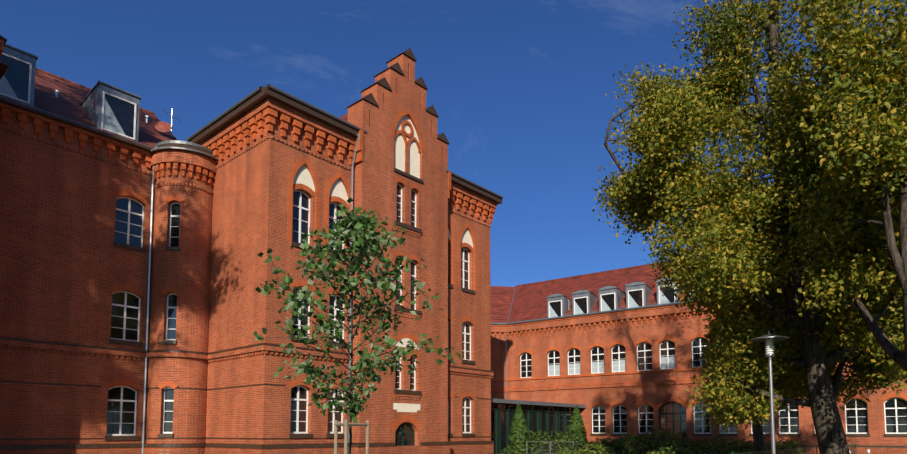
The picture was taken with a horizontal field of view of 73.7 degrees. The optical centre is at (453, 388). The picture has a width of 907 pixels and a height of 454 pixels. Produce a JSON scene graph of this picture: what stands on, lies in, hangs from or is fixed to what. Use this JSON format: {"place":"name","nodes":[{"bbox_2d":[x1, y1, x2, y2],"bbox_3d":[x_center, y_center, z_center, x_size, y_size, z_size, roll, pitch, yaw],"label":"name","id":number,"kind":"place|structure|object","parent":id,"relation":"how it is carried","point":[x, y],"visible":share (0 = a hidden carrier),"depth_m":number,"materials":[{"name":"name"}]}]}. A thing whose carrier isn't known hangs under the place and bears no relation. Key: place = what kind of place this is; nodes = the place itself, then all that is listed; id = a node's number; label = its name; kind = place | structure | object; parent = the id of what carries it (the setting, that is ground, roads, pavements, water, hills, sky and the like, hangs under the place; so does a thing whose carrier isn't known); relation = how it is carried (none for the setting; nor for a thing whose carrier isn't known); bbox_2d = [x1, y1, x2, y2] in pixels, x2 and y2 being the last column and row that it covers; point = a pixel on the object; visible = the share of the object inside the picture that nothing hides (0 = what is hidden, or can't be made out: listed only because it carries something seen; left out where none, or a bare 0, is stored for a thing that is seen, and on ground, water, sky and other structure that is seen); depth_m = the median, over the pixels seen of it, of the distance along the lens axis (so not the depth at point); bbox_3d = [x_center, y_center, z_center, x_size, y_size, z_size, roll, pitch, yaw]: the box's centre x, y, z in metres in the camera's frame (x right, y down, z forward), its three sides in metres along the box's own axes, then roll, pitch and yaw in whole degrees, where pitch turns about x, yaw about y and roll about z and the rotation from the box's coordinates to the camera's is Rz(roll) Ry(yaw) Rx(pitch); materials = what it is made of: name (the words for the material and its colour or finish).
{"place":"outdoors","nodes":[
{"label":"outdoors","id":0,"kind":"place"},
{"bbox_2d":[0,0,906,286],"label":"sky","id":1,"kind":"structure","parent":0,"point":[517,89],"materials":[{"name":"blue"}]},
{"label":"paved path","id":2,"kind":"structure","parent":0,"visible":0},
{"bbox_2d":[527,440,612,453],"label":"bicycles and stands","id":3,"kind":"object","parent":2,"relation":"on","point":[549,449],"visible":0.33,"depth_m":36.21,"materials":[{"name":"black metal"}]},
{"label":"ground","id":4,"kind":"structure","parent":0,"visible":0},
{"bbox_2d":[0,38,3,55],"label":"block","id":5,"kind":"structure","parent":4,"relation":"on","point":[1,45],"depth_m":22.25,"materials":[{"name":"brick"}]},
{"bbox_2d":[0,112,154,444],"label":"block wall","id":6,"kind":"structure","parent":4,"relation":"on","point":[65,264],"depth_m":25.88,"materials":[{"name":"brick"}]},
{"bbox_2d":[145,164,212,442],"bbox_3d":[-13.217,-3.554,29.482,2.900,15.000,2.900,-4,-6,42],"label":"turret","id":7,"kind":"object","parent":4,"relation":"on","point":[185,270],"visible":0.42,"depth_m":28.36,"materials":[{"name":"brick"}]},
{"bbox_2d":[206,114,490,443],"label":"brick wall","id":8,"kind":"structure","parent":4,"relation":"on","point":[250,208],"depth_m":27.67,"materials":[{"name":"brick"}]},
{"bbox_2d":[334,420,368,453],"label":"tree stakes","id":9,"kind":"object","parent":4,"relation":"on","point":[345,424],"visible":0.94,"depth_m":13.78,"materials":[{"name":"brown wood"}]},
{"bbox_2d":[253,197,460,453],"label":"young tree","id":10,"kind":"object","parent":4,"relation":"on","point":[353,226],"visible":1,"depth_m":13.42,"materials":[{"name":"green plant"}]},
{"bbox_2d":[348,54,447,445],"bbox_3d":[-2.825,-6.784,31.917,1.200,21.800,6.200,-4,-6,42],"label":"gable bay","id":11,"kind":"object","parent":4,"relation":"on","point":[375,184],"visible":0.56,"depth_m":31.65,"materials":[{"name":"brick"}]},
{"bbox_2d":[0,35,906,453],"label":"building trim","id":12,"kind":"structure","parent":4,"relation":"on","point":[202,149],"depth_m":28.55,"materials":[{"name":"brick"}]},
{"bbox_2d":[0,61,869,322],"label":"roofs","id":13,"kind":"structure","parent":12,"relation":"on","point":[530,301],"depth_m":50.03,"materials":[{"name":"red tile"}]},
{"bbox_2d":[154,108,180,136],"bbox_3d":[-15.178,-14.010,32.461,0.697,2.308,1.685,-1,-4,16],"label":"dish antenna","id":14,"kind":"object","parent":13,"relation":"on","point":[161,126],"visible":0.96,"depth_m":31.92,"materials":[{"name":"brown"}]},
{"bbox_2d":[0,53,906,445],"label":"windows","id":15,"kind":"structure","parent":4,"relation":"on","point":[118,115],"depth_m":30.82,"materials":[{"name":"white glass"}]},
{"bbox_2d":[491,332,507,398],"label":"brick wall","id":16,"kind":"structure","parent":4,"relation":"on","point":[498,357],"depth_m":52.21,"materials":[{"name":"brick"}]},
{"bbox_2d":[491,398,585,453],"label":"glass porch","id":17,"kind":"object","parent":4,"relation":"on","point":[548,417],"visible":0.44,"depth_m":42.72,"materials":[{"name":"glass"}]},
{"bbox_2d":[501,404,803,453],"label":"shrubs","id":18,"kind":"object","parent":4,"relation":"on","point":[645,442],"depth_m":36.92,"materials":[{"name":"green plant"}]},
{"bbox_2d":[508,311,906,445],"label":"brick wall","id":19,"kind":"structure","parent":4,"relation":"on","point":[682,332],"depth_m":45.73,"materials":[{"name":"brick"}]},
{"bbox_2d":[592,0,906,453],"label":"tree","id":20,"kind":"object","parent":4,"relation":"on","point":[742,255],"visible":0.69,"depth_m":18.07,"materials":[{"name":"green plant"}]},
{"bbox_2d":[750,330,788,453],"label":"lamp post","id":21,"kind":"object","parent":4,"relation":"on","point":[769,339],"visible":1,"depth_m":17.12,"materials":[{"name":"grey metal"}]},
{"bbox_2d":[707,271,851,453],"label":"tree","id":22,"kind":"object","parent":4,"relation":"on","point":[758,440],"visible":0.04,"depth_m":27.32,"materials":[{"name":"plant"}]},
{"bbox_2d":[731,443,856,453],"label":"hedge","id":23,"kind":"object","parent":4,"relation":"on","point":[790,451],"visible":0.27,"depth_m":26.32,"materials":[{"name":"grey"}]},
{"bbox_2d":[782,0,906,395],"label":"tree","id":24,"kind":"object","parent":4,"relation":"on","point":[852,268],"visible":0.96,"depth_m":13.74,"materials":[{"name":"green plant"}]}
]}

